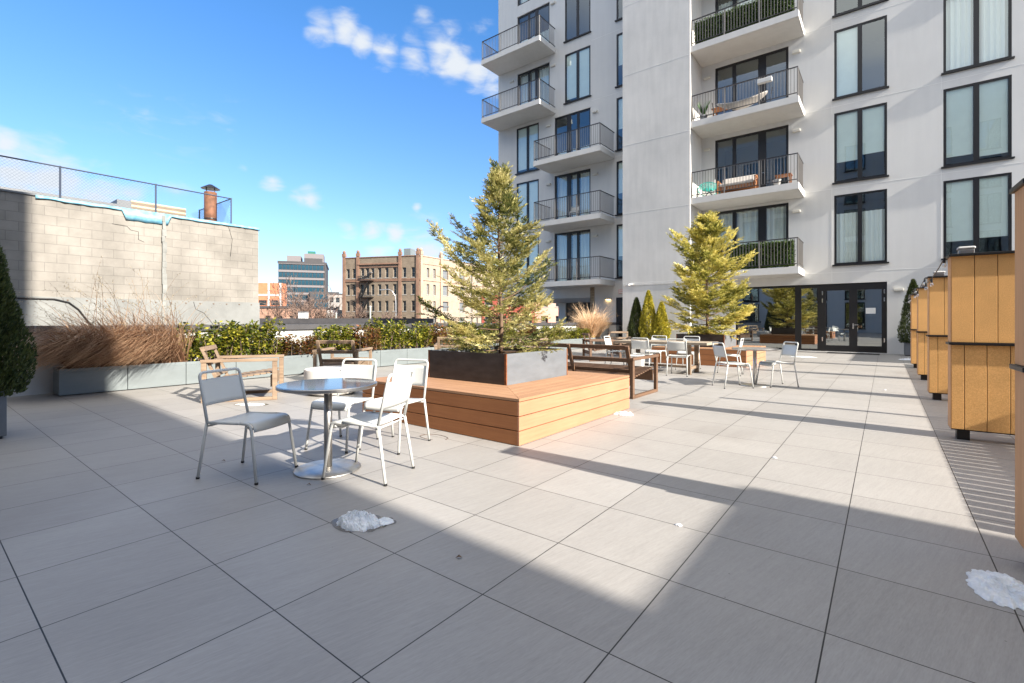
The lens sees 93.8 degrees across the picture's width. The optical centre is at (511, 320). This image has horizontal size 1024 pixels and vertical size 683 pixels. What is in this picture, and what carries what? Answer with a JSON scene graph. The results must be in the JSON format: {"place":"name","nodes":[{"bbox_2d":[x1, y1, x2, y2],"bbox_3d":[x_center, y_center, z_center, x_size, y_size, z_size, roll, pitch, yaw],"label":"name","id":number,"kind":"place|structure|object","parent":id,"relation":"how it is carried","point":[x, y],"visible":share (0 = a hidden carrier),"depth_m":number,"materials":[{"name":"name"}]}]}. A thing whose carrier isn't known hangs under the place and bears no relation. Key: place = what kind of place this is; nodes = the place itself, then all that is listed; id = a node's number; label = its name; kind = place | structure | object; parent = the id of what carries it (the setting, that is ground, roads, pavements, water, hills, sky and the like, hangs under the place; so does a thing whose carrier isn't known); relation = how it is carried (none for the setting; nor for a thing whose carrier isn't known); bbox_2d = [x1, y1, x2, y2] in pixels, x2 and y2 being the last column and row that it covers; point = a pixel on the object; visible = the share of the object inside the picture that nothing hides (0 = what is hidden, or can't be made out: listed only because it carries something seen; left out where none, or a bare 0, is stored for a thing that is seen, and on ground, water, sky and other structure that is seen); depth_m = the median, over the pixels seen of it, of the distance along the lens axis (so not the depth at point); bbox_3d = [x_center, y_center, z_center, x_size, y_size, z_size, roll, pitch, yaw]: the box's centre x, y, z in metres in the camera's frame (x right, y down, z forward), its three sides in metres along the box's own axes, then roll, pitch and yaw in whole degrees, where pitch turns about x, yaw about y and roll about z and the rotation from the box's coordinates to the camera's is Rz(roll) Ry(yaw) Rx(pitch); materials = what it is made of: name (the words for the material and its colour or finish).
{"place":"outdoors","nodes":[
{"label":"outdoors","id":0,"kind":"place"},
{"bbox_2d":[0,0,497,293],"label":"sky","id":1,"kind":"structure","parent":0,"point":[330,128],"materials":[{"name":"blue"}]},
{"bbox_2d":[258,283,286,305],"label":"orange brick block","id":2,"kind":"structure","parent":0,"point":[262,291],"depth_m":130.70,"materials":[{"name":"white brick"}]},
{"bbox_2d":[481,292,534,322],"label":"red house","id":3,"kind":"structure","parent":0,"point":[495,304],"depth_m":62.31,"materials":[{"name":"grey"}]},
{"bbox_2d":[0,348,1023,682],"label":"terrace floor","id":4,"kind":"structure","parent":0,"point":[858,526],"depth_m":2.68,"materials":[{"name":"tile"}]},
{"bbox_2d":[0,390,6,438],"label":"square planter","id":5,"kind":"object","parent":4,"relation":"on","point":[3,415],"visible":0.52,"depth_m":5.01,"materials":[{"name":"black metal"}]},
{"bbox_2d":[0,245,37,396],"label":"arborvitae","id":6,"kind":"object","parent":5,"relation":"in","point":[16,374],"visible":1,"depth_m":5.13,"materials":[{"name":"green plant"}]},
{"bbox_2d":[53,365,126,395],"bbox_3d":[-7.291,1.010,8.296,0.500,0.430,0.892,0,0,38],"label":"planter box","id":7,"kind":"object","parent":4,"relation":"on","point":[79,381],"visible":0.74,"depth_m":8.09,"materials":[{"name":"grey paint"}]},
{"bbox_2d":[127,362,185,388],"bbox_3d":[-6.738,1.010,9.007,0.500,0.430,0.892,0,0,38],"label":"planter box","id":8,"kind":"object","parent":4,"relation":"on","point":[153,375],"visible":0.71,"depth_m":8.83,"materials":[{"name":"grey paint"}]},
{"bbox_2d":[13,256,222,373],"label":"ornamental grass","id":9,"kind":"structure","parent":8,"relation":"in","point":[87,348],"depth_m":8.17,"materials":[{"name":"plant"}]},
{"bbox_2d":[185,358,235,383],"bbox_3d":[-6.185,1.010,9.717,0.500,0.430,0.892,0,0,38],"label":"planter box","id":10,"kind":"object","parent":4,"relation":"on","point":[193,369],"visible":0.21,"depth_m":9.36,"materials":[{"name":"grey paint"}]},
{"bbox_2d":[175,320,244,361],"bbox_3d":[-6.173,0.408,9.691,0.901,0.871,1.355,0,0,38],"label":"laurel shrub","id":11,"kind":"object","parent":10,"relation":"on","point":[229,334],"visible":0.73,"depth_m":9.76,"materials":[{"name":"green plant"}]},
{"bbox_2d":[200,344,283,402],"bbox_3d":[-4.327,0.818,7.750,1.075,0.844,0.924,0,0,-19],"label":"wooden armchair","id":12,"kind":"object","parent":4,"relation":"on","point":[276,375],"visible":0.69,"depth_m":7.50,"materials":[{"name":"brown wood"}]},
{"bbox_2d":[196,367,297,484],"bbox_3d":[-2.147,0.822,3.899,0.589,0.838,0.471,0,0,14],"label":"metal chair","id":13,"kind":"object","parent":4,"relation":"on","point":[216,390],"visible":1,"depth_m":3.90,"materials":[{"name":"grey"}]},
{"bbox_2d":[232,357,278,378],"bbox_3d":[-5.632,1.010,10.427,0.500,0.430,0.892,0,0,38],"label":"planter box","id":14,"kind":"object","parent":4,"relation":"on","point":[249,366],"visible":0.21,"depth_m":10.22,"materials":[{"name":"grey paint"}]},
{"bbox_2d":[223,317,285,358],"bbox_3d":[-5.621,0.379,10.454,0.757,0.927,1.238,0,0,38],"label":"laurel shrub","id":15,"kind":"object","parent":14,"relation":"on","point":[245,342],"visible":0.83,"depth_m":10.51,"materials":[{"name":"green plant"}]},
{"bbox_2d":[284,353,312,374],"bbox_3d":[-5.079,1.010,11.137,0.500,0.430,0.892,0,0,38],"label":"planter box","id":16,"kind":"object","parent":4,"relation":"on","point":[296,364],"visible":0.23,"depth_m":10.95,"materials":[{"name":"grey paint"}]},
{"bbox_2d":[267,333,317,355],"bbox_3d":[-5.051,0.558,11.129,0.809,0.566,1.231,0,0,38],"label":"laurel shrub","id":17,"kind":"object","parent":16,"relation":"in","point":[288,344],"visible":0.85,"depth_m":11.03,"materials":[{"name":"brown plant"}]},
{"bbox_2d":[275,378,376,478],"bbox_3d":[-1.536,0.882,4.000,0.792,0.715,0.792,0,0,38],"label":"round table","id":18,"kind":"object","parent":4,"relation":"on","point":[327,388],"visible":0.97,"depth_m":3.95,"materials":[{"name":"metal"}]},
{"bbox_2d":[304,366,354,395],"bbox_3d":[-3.050,1.022,8.130,0.894,0.435,0.894,0,0,38],"label":"drum table","id":19,"kind":"object","parent":4,"relation":"on","point":[320,372],"visible":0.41,"depth_m":7.75,"materials":[{"name":"white concrete"}]},
{"bbox_2d":[317,354,350,365],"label":"planter box","id":20,"kind":"object","parent":4,"relation":"on","point":[326,356],"visible":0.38,"depth_m":11.58,"materials":[{"name":"grey paint"}]},
{"bbox_2d":[313,324,354,353],"bbox_3d":[-4.447,0.461,11.833,0.836,0.762,1.218,0,0,38],"label":"laurel shrub","id":21,"kind":"object","parent":20,"relation":"on","point":[332,332],"visible":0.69,"depth_m":11.84,"materials":[{"name":"green plant"}]},
{"bbox_2d":[304,358,377,453],"bbox_3d":[-1.687,0.822,4.804,0.471,0.838,0.589,0,0,15],"label":"metal chair","id":22,"kind":"object","parent":4,"relation":"on","point":[342,403],"visible":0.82,"depth_m":4.95,"materials":[{"name":"white"}]},
{"bbox_2d":[312,340,372,366],"bbox_3d":[-3.550,0.818,10.107,0.924,0.844,1.045,0,0,0],"label":"wooden armchair","id":23,"kind":"object","parent":4,"relation":"on","point":[334,361],"visible":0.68,"depth_m":9.72,"materials":[{"name":"brown wood"}]},
{"bbox_2d":[331,510,386,531],"bbox_3d":[-0.935,1.200,2.927,0.363,0.075,0.256,0,0,4],"label":"snow patch","id":24,"kind":"object","parent":4,"relation":"on","point":[356,520],"visible":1,"depth_m":2.88,"materials":[{"name":"snow"}]},
{"bbox_2d":[351,350,379,366],"bbox_3d":[-3.973,1.010,12.557,0.500,0.430,0.892,0,0,38],"label":"planter box","id":25,"kind":"object","parent":4,"relation":"on","point":[375,355],"visible":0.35,"depth_m":12.58,"materials":[{"name":"grey paint"}]},
{"bbox_2d":[337,324,383,350],"bbox_3d":[-3.946,0.458,12.550,0.809,0.767,1.231,0,0,38],"label":"laurel shrub","id":26,"kind":"object","parent":25,"relation":"in","point":[367,338],"visible":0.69,"depth_m":12.50,"materials":[{"name":"brown plant"}]},
{"bbox_2d":[321,369,414,485],"bbox_3d":[-1.145,0.822,3.875,0.589,0.838,0.471,0,0,16],"label":"metal chair","id":27,"kind":"object","parent":4,"relation":"on","point":[396,393],"visible":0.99,"depth_m":3.77,"materials":[{"name":"white"}]},
{"bbox_2d":[377,348,406,365],"bbox_3d":[-3.420,1.010,13.267,0.500,0.430,0.892,0,0,38],"label":"planter box","id":28,"kind":"object","parent":4,"relation":"on","point":[388,357],"visible":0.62,"depth_m":13.07,"materials":[{"name":"grey paint"}]},
{"bbox_2d":[364,317,410,349],"bbox_3d":[-3.426,0.365,13.246,0.757,0.954,1.238,0,0,38],"label":"laurel shrub","id":29,"kind":"object","parent":28,"relation":"on","point":[394,334],"visible":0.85,"depth_m":13.14,"materials":[{"name":"green plant"}]},
{"bbox_2d":[359,358,430,454],"bbox_3d":[-1.155,0.822,4.770,0.471,0.838,0.589,0,0,21],"label":"metal chair","id":30,"kind":"object","parent":4,"relation":"on","point":[420,375],"visible":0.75,"depth_m":4.92,"materials":[{"name":"white"}]},
{"bbox_2d":[402,347,430,363],"bbox_3d":[-2.867,1.010,13.977,0.500,0.430,0.892,0,0,38],"label":"planter box","id":31,"kind":"object","parent":4,"relation":"on","point":[417,353],"visible":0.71,"depth_m":13.79,"materials":[{"name":"grey paint"}]},
{"bbox_2d":[398,321,434,348],"bbox_3d":[-2.855,0.416,13.951,0.901,0.853,1.355,0,0,38],"label":"laurel shrub","id":32,"kind":"object","parent":31,"relation":"on","point":[418,337],"visible":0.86,"depth_m":13.96,"materials":[{"name":"green plant"}]},
{"bbox_2d":[363,346,628,445],"bbox_3d":[-0.156,0.820,6.522,2.580,0.840,2.580,0,0,38],"label":"bench planter","id":33,"kind":"object","parent":4,"relation":"on","point":[518,399],"visible":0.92,"depth_m":5.64,"materials":[{"name":"orange"}]},
{"bbox_2d":[414,157,574,353],"bbox_3d":[-0.259,-0.853,6.745,2.282,2.758,1.974,0,0,38],"label":"pine tree","id":34,"kind":"object","parent":33,"relation":"in","point":[499,181],"visible":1,"depth_m":6.51,"materials":[{"name":"green plant"}]},
{"bbox_2d":[518,342,658,398],"bbox_3d":[1.291,0.818,8.656,2.374,0.844,1.095,0,0,38],"label":"wooden sofa","id":35,"kind":"object","parent":4,"relation":"on","point":[632,370],"visible":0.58,"depth_m":8.13,"materials":[{"name":"brown wood"}]},
{"bbox_2d":[592,337,600,344],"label":"planter box","id":36,"kind":"object","parent":4,"relation":"on","point":[597,342],"visible":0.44,"depth_m":22.38,"materials":[{"name":"grey paint"}]},
{"bbox_2d":[569,303,618,337],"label":"ornamental grass","id":37,"kind":"object","parent":36,"relation":"in","point":[596,325],"depth_m":22.03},
{"bbox_2d":[582,333,621,361],"bbox_3d":[2.784,0.818,14.958,1.045,0.844,0.874,0,0,-7],"label":"wooden armchair","id":38,"kind":"object","parent":4,"relation":"on","point":[589,350],"visible":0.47,"depth_m":14.85,"materials":[{"name":"brown wood"}]},
{"bbox_2d":[631,338,655,366],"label":"metal chair","id":39,"kind":"object","parent":4,"relation":"on","point":[637,344],"visible":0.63,"depth_m":11.25,"materials":[{"name":"white"}]},
{"bbox_2d":[645,335,666,368],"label":"metal chair","id":40,"kind":"object","parent":4,"relation":"on","point":[655,351],"visible":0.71,"depth_m":12.77,"materials":[{"name":"white"}]},
{"bbox_2d":[614,339,717,374],"bbox_3d":[3.709,0.869,11.615,2.220,0.742,0.925,0,0,38],"label":"long table","id":41,"kind":"object","parent":4,"relation":"on","point":[695,366],"visible":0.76,"depth_m":11.37,"materials":[{"name":"brown wood"}]},
{"bbox_2d":[666,338,691,376],"bbox_3d":[3.799,0.822,10.896,0.471,0.838,0.589,0,0,30],"label":"metal chair","id":42,"kind":"object","parent":4,"relation":"on","point":[676,346],"visible":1,"depth_m":10.69,"materials":[{"name":"white"}]},
{"bbox_2d":[675,336,700,370],"bbox_3d":[4.483,0.822,12.186,0.471,0.838,0.589,0,0,38],"label":"metal chair","id":43,"kind":"object","parent":4,"relation":"on","point":[682,352],"visible":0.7,"depth_m":12.24,"materials":[{"name":"white"}]},
{"bbox_2d":[651,333,765,367],"bbox_3d":[5.928,0.820,14.383,2.580,0.840,2.580,0,0,38],"label":"bench planter","id":44,"kind":"object","parent":4,"relation":"on","point":[707,356],"visible":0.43,"depth_m":13.66,"materials":[{"name":"orange"}]},
{"bbox_2d":[661,210,758,339],"bbox_3d":[6.085,-1.380,14.675,2.715,3.951,3.485,0,0,38],"label":"spruce tree","id":45,"kind":"object","parent":44,"relation":"in","point":[704,238],"visible":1,"depth_m":14.19,"materials":[{"name":"green plant"}]},
{"bbox_2d":[712,342,753,388],"bbox_3d":[4.111,0.822,8.948,0.589,0.838,0.471,0,0,-5],"label":"metal chair","id":46,"kind":"object","parent":4,"relation":"on","point":[719,351],"visible":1,"depth_m":8.88,"materials":[{"name":"white"}]},
{"bbox_2d":[732,347,778,386],"bbox_3d":[4.634,0.882,9.140,0.802,0.715,0.802,0,0,38],"label":"round table","id":47,"kind":"object","parent":4,"relation":"on","point":[755,350],"visible":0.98,"depth_m":9.11,"materials":[{"name":"metal"}]},
{"bbox_2d":[757,341,798,387],"bbox_3d":[5.039,0.822,9.102,0.589,0.838,0.471,0,0,-6],"label":"metal chair","id":48,"kind":"object","parent":4,"relation":"on","point":[788,350],"visible":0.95,"depth_m":9.09,"materials":[{"name":"white"}]},
{"bbox_2d":[904,342,910,355],"bbox_3d":[14.071,1.005,16.799,0.500,0.470,0.500,0,0,38],"label":"square planter","id":49,"kind":"object","parent":4,"relation":"on","point":[907,348],"visible":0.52,"depth_m":16.70,"materials":[{"name":"concrete"}]},
{"bbox_2d":[897,279,917,342],"bbox_3d":[14.081,-0.331,16.791,0.926,2.301,0.941,0,0,11],"label":"arborvitae","id":50,"kind":"object","parent":49,"relation":"in","point":[904,326],"visible":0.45,"depth_m":16.82,"materials":[{"name":"green plant"}]},
{"bbox_2d":[910,294,916,367],"bbox_3d":[11.454,0.275,11.924,2.380,1.930,0.260,0,0,36],"label":"cabana divider","id":51,"kind":"object","parent":4,"relation":"on","point":[913,329],"visible":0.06,"depth_m":12.50,"materials":[{"name":"orange wood"}]},
{"bbox_2d":[916,287,926,379],"bbox_3d":[9.487,0.275,9.399,2.380,1.930,0.260,0,0,36],"label":"cabana divider","id":52,"kind":"object","parent":4,"relation":"on","point":[921,331],"visible":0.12,"depth_m":9.97,"materials":[{"name":"orange wood"}]},
{"bbox_2d":[926,276,947,399],"bbox_3d":[7.534,0.275,6.890,2.380,1.930,0.260,0,0,36],"label":"cabana divider","id":53,"kind":"object","parent":4,"relation":"on","point":[937,339],"visible":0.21,"depth_m":7.44,"materials":[{"name":"orange wood"}]},
{"bbox_2d":[945,250,1014,439],"bbox_3d":[5.592,0.275,4.397,2.380,1.930,0.260,0,0,36],"label":"cabana divider","id":54,"kind":"object","parent":4,"relation":"on","point":[981,338],"visible":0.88,"depth_m":4.87,"materials":[{"name":"orange wood"}]},
{"bbox_2d":[966,569,1023,610],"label":"snow patch","id":55,"kind":"object","parent":4,"relation":"on","point":[1001,589],"visible":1,"depth_m":2.19,"materials":[{"name":"snow"}]},
{"bbox_2d":[1009,178,1023,548],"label":"cabana divider","id":56,"kind":"object","parent":4,"relation":"on","point":[1017,189],"visible":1,"depth_m":2.42,"materials":[{"name":"orange wood"}]},
{"bbox_2d":[535,303,557,322],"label":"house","id":57,"kind":"structure","parent":0,"point":[552,310],"depth_m":68.39,"materials":[{"name":"paint"}]},
{"bbox_2d":[627,297,644,338],"bbox_3d":[5.510,-0.104,21.194,0.878,1.906,0.898,0,0,-30],"label":"arborvitae","id":58,"kind":"object","parent":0,"point":[632,329],"visible":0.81,"depth_m":21.04,"materials":[{"name":"green plant"}]},
{"label":"street ground","id":59,"kind":"structure","parent":0,"visible":0},
{"bbox_2d":[0,188,259,325],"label":"block building","id":60,"kind":"structure","parent":59,"relation":"on","point":[46,241],"depth_m":11.94,"materials":[{"name":"concrete"}]},
{"bbox_2d":[0,186,185,216],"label":"roof bulkhead","id":61,"kind":"object","parent":60,"relation":"on","point":[131,204],"visible":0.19,"depth_m":16.92,"materials":[{"name":"beige brick"}]},
{"bbox_2d":[0,155,231,223],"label":"chain link fence","id":62,"kind":"object","parent":60,"relation":"on","point":[155,192],"visible":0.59,"depth_m":12.04,"materials":[{"name":"grey metal"}]},
{"bbox_2d":[200,184,219,220],"bbox_3d":[-9.235,-3.415,14.671,0.520,1.510,0.520,0,0,38],"label":"flue chimney","id":63,"kind":"object","parent":60,"relation":"on","point":[210,188],"visible":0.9,"depth_m":14.53,"materials":[{"name":"brown metal"}]},
{"bbox_2d":[260,306,325,317],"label":"brown lowrise","id":64,"kind":"structure","parent":59,"relation":"on","point":[264,310],"depth_m":84.49,"materials":[{"name":"grey"}]},
{"bbox_2d":[260,283,341,317],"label":"bare tree","id":65,"kind":"object","parent":59,"relation":"on","point":[274,311],"visible":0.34,"depth_m":71.54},
{"bbox_2d":[264,272,341,317],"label":"bare tree","id":66,"kind":"object","parent":59,"relation":"on","point":[294,308],"visible":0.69,"depth_m":67.72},
{"bbox_2d":[277,251,338,307],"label":"glass midrise","id":67,"kind":"structure","parent":59,"relation":"on","point":[310,274],"depth_m":203.38,"materials":[{"name":"blue"}]},
{"bbox_2d":[2,322,618,396],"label":"parapet wall","id":68,"kind":"structure","parent":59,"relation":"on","point":[41,382],"depth_m":10.88,"materials":[{"name":"white paint"}]},
{"bbox_2d":[328,293,341,309],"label":"grey walkup","id":69,"kind":"structure","parent":59,"relation":"on","point":[337,299],"depth_m":180.66,"materials":[{"name":"grey"}]},
{"bbox_2d":[260,318,433,323],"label":"flat roof store","id":70,"kind":"structure","parent":59,"relation":"on","point":[332,320],"depth_m":35.21,"materials":[{"name":"grey paint"}]},
{"bbox_2d":[342,248,494,322],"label":"tan brick apartments","id":71,"kind":"structure","parent":59,"relation":"on","point":[407,276],"depth_m":92.42,"materials":[{"name":"beige"}]},
{"bbox_2d":[481,0,1023,353],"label":"apartment building","id":72,"kind":"structure","parent":59,"relation":"on","point":[888,135],"depth_m":19.89,"materials":[{"name":"grey paint"}]},
{"bbox_2d":[515,235,538,284],"bbox_3d":[0.903,-3.518,28.014,1.720,2.785,0.170,0,0,38],"label":"window","id":73,"kind":"structure","parent":72,"relation":"in","point":[530,259],"depth_m":27.93,"materials":[{"name":"black"}]},
{"bbox_2d":[515,122,539,174],"bbox_3d":[0.903,-10.018,28.014,1.720,2.745,0.170,0,0,38],"label":"window","id":74,"kind":"structure","parent":72,"relation":"in","point":[527,134],"depth_m":28.03,"materials":[{"name":"black"}]},
{"bbox_2d":[517,179,538,227],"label":"window","id":75,"kind":"structure","parent":72,"relation":"in","point":[529,190],"depth_m":27.98,"materials":[{"name":"black"}]},
{"bbox_2d":[518,62,549,104],"bbox_3d":[1.310,-13.265,27.894,2.290,2.710,0.305,0,0,38],"label":"balcony door","id":76,"kind":"structure","parent":72,"relation":"in","point":[544,73],"depth_m":27.74,"materials":[{"name":"black"}]},
{"bbox_2d":[518,2,549,42],"bbox_3d":[1.310,-16.665,27.894,2.290,2.710,0.305,0,0,38],"label":"balcony door","id":77,"kind":"structure","parent":72,"relation":"in","point":[536,11],"depth_m":27.69,"materials":[{"name":"black"}]},
{"bbox_2d":[555,229,589,280],"bbox_3d":[3.369,-3.475,26.290,2.270,2.790,0.305,0,0,38],"label":"balcony door","id":78,"kind":"structure","parent":72,"relation":"in","point":[564,241],"depth_m":26.34,"materials":[{"name":"black"}]},
{"bbox_2d":[555,169,589,218],"bbox_3d":[3.369,-6.700,26.290,2.270,2.800,0.305,0,0,38],"label":"balcony door","id":79,"kind":"structure","parent":72,"relation":"in","point":[564,184],"depth_m":26.34,"materials":[{"name":"black"}]},
{"bbox_2d":[555,108,589,155],"bbox_3d":[3.369,-9.975,26.290,2.270,2.750,0.305,0,0,38],"label":"balcony door","id":80,"kind":"structure","parent":72,"relation":"in","point":[569,117],"depth_m":26.34,"materials":[{"name":"black"}]},
{"bbox_2d":[563,45,590,104],"bbox_3d":[3.546,-13.282,25.956,1.700,2.755,0.170,0,0,38],"label":"window","id":81,"kind":"structure","parent":72,"relation":"in","point":[577,63],"depth_m":25.97,"materials":[{"name":"black"}]},
{"bbox_2d":[563,0,590,42],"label":"window","id":82,"kind":"structure","parent":72,"relation":"in","point":[577,1],"depth_m":26.00,"materials":[{"name":"black"}]},
{"bbox_2d":[615,224,622,278],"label":"window","id":83,"kind":"structure","parent":72,"relation":"in","point":[620,226],"depth_m":24.53,"materials":[{"name":"black"}]},
{"bbox_2d":[615,160,622,215],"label":"window","id":84,"kind":"structure","parent":72,"relation":"in","point":[620,163],"depth_m":24.53,"materials":[{"name":"black"}]},
{"bbox_2d":[615,97,622,151],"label":"window","id":85,"kind":"structure","parent":72,"relation":"in","point":[619,100],"depth_m":24.53,"materials":[{"name":"black"}]},
{"bbox_2d":[615,32,622,88],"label":"window","id":86,"kind":"structure","parent":72,"relation":"in","point":[619,36],"depth_m":24.53,"materials":[{"name":"black"}]},
{"bbox_2d":[616,297,622,339],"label":"side door","id":87,"kind":"structure","parent":72,"relation":"in","point":[619,299],"depth_m":24.49,"materials":[{"name":"black"}]},
{"bbox_2d":[715,0,752,13],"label":"balcony door","id":88,"kind":"structure","parent":72,"relation":"in","point":[732,2],"depth_m":21.45,"materials":[{"name":"black"}]},
{"bbox_2d":[716,174,758,193],"bbox_3d":[9.422,-5.667,19.992,1.524,0.774,0.745,0,0,38],"label":"balcony sofa","id":89,"kind":"object","parent":72,"relation":"on","point":[740,182],"visible":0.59,"depth_m":19.89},
{"bbox_2d":[712,87,772,112],"bbox_3d":[9.502,-8.957,19.851,2.334,0.750,0.800,0,0,38],"label":"hammock","id":90,"kind":"object","parent":72,"relation":"on","point":[743,102],"visible":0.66,"depth_m":19.61,"materials":[{"name":"white fabric"}]},
{"bbox_2d":[695,0,794,44],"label":"ivy screen","id":91,"kind":"object","parent":72,"relation":"on","point":[739,16],"visible":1,"depth_m":19.61,"materials":[{"name":"green plant"}]},
{"bbox_2d":[695,239,795,270],"bbox_3d":[9.380,-2.610,19.567,3.865,1.140,0.159,0,0,38],"label":"ivy screen","id":92,"kind":"object","parent":72,"relation":"on","point":[744,249],"visible":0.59,"depth_m":18.99,"materials":[{"name":"green plant"}]},
{"bbox_2d":[715,203,788,269],"bbox_3d":[10.387,-3.485,20.825,2.900,2.810,0.305,0,0,38],"label":"balcony door","id":93,"kind":"structure","parent":72,"relation":"in","point":[751,225],"depth_m":20.56,"materials":[{"name":"black"}]},
{"bbox_2d":[715,125,788,192],"bbox_3d":[10.333,-6.710,20.756,2.900,2.820,0.130,0,0,38],"label":"balcony door","id":94,"kind":"structure","parent":72,"relation":"in","point":[761,134],"depth_m":20.51,"materials":[{"name":"black"}]},
{"bbox_2d":[715,46,788,114],"bbox_3d":[10.352,-9.985,20.780,2.900,2.770,0.070,0,0,38],"label":"balcony door","id":95,"kind":"structure","parent":72,"relation":"in","point":[761,58],"depth_m":20.54,"materials":[{"name":"black"}]},
{"bbox_2d":[832,0,887,17],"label":"window","id":96,"kind":"structure","parent":72,"relation":"in","point":[860,6],"depth_m":18.38,"materials":[{"name":"black"}]},
{"bbox_2d":[832,189,888,266],"bbox_3d":[13.347,-3.518,18.375,1.760,2.785,0.252,0,0,38],"label":"window","id":97,"kind":"structure","parent":72,"relation":"in","point":[860,238],"depth_m":18.36,"materials":[{"name":"black"}]},
{"bbox_2d":[832,102,888,184],"bbox_3d":[13.321,-6.742,18.343,1.760,2.795,0.170,0,0,38],"label":"window","id":98,"kind":"structure","parent":72,"relation":"in","point":[845,123],"depth_m":18.36,"materials":[{"name":"black"}]},
{"bbox_2d":[832,15,888,100],"bbox_3d":[13.321,-10.018,18.343,1.760,2.745,0.170,0,0,38],"label":"window","id":99,"kind":"structure","parent":72,"relation":"in","point":[845,39],"depth_m":18.59,"materials":[{"name":"black"}]},
{"bbox_2d":[941,172,1011,259],"bbox_3d":[15.866,-3.518,16.361,1.810,2.785,0.170,0,0,38],"label":"window","id":100,"kind":"structure","parent":72,"relation":"in","point":[974,208],"depth_m":16.37,"materials":[{"name":"black"}]},
{"bbox_2d":[941,75,1014,168],"bbox_3d":[15.866,-6.742,16.361,1.810,2.795,0.170,0,0,38],"label":"window","id":101,"kind":"structure","parent":72,"relation":"in","point":[977,117],"depth_m":16.36,"materials":[{"name":"black"}]},
{"bbox_2d":[941,0,1014,75],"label":"window","id":102,"kind":"structure","parent":72,"relation":"in","point":[976,33],"depth_m":16.40,"materials":[{"name":"black"}]},
{"bbox_3d":[5.941,1.015,20.849,0.500,0.450,0.500,0,0,38],"label":"square planter","id":103,"kind":"object","parent":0,"visible":0},
{"bbox_2d":[638,290,658,338],"bbox_3d":[5.943,-0.264,20.834,0.970,2.167,0.924,0,0,-3],"label":"arborvitae","id":104,"kind":"object","parent":103,"relation":"in","point":[648,309],"visible":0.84,"depth_m":20.68,"materials":[{"name":"green plant"}]},
{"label":"planter box","id":105,"kind":"object","parent":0,"visible":0},
{"bbox_2d":[419,322,455,347],"bbox_3d":[-2.337,0.431,14.701,0.809,0.822,1.231,0,0,38],"label":"laurel shrub","id":106,"kind":"object","parent":105,"relation":"in","point":[439,333],"visible":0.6,"depth_m":14.68,"materials":[{"name":"brown plant"}]},
{"bbox_3d":[6.397,1.015,20.495,0.500,0.450,0.500,0,0,38],"label":"square planter","id":107,"kind":"object","parent":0,"visible":0},
{"bbox_2d":[653,302,671,338],"bbox_3d":[6.411,-0.009,20.484,0.841,1.658,0.836,0,0,-2],"label":"arborvitae","id":108,"kind":"object","parent":107,"relation":"in","point":[661,317],"visible":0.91,"depth_m":20.32,"materials":[{"name":"green plant"}]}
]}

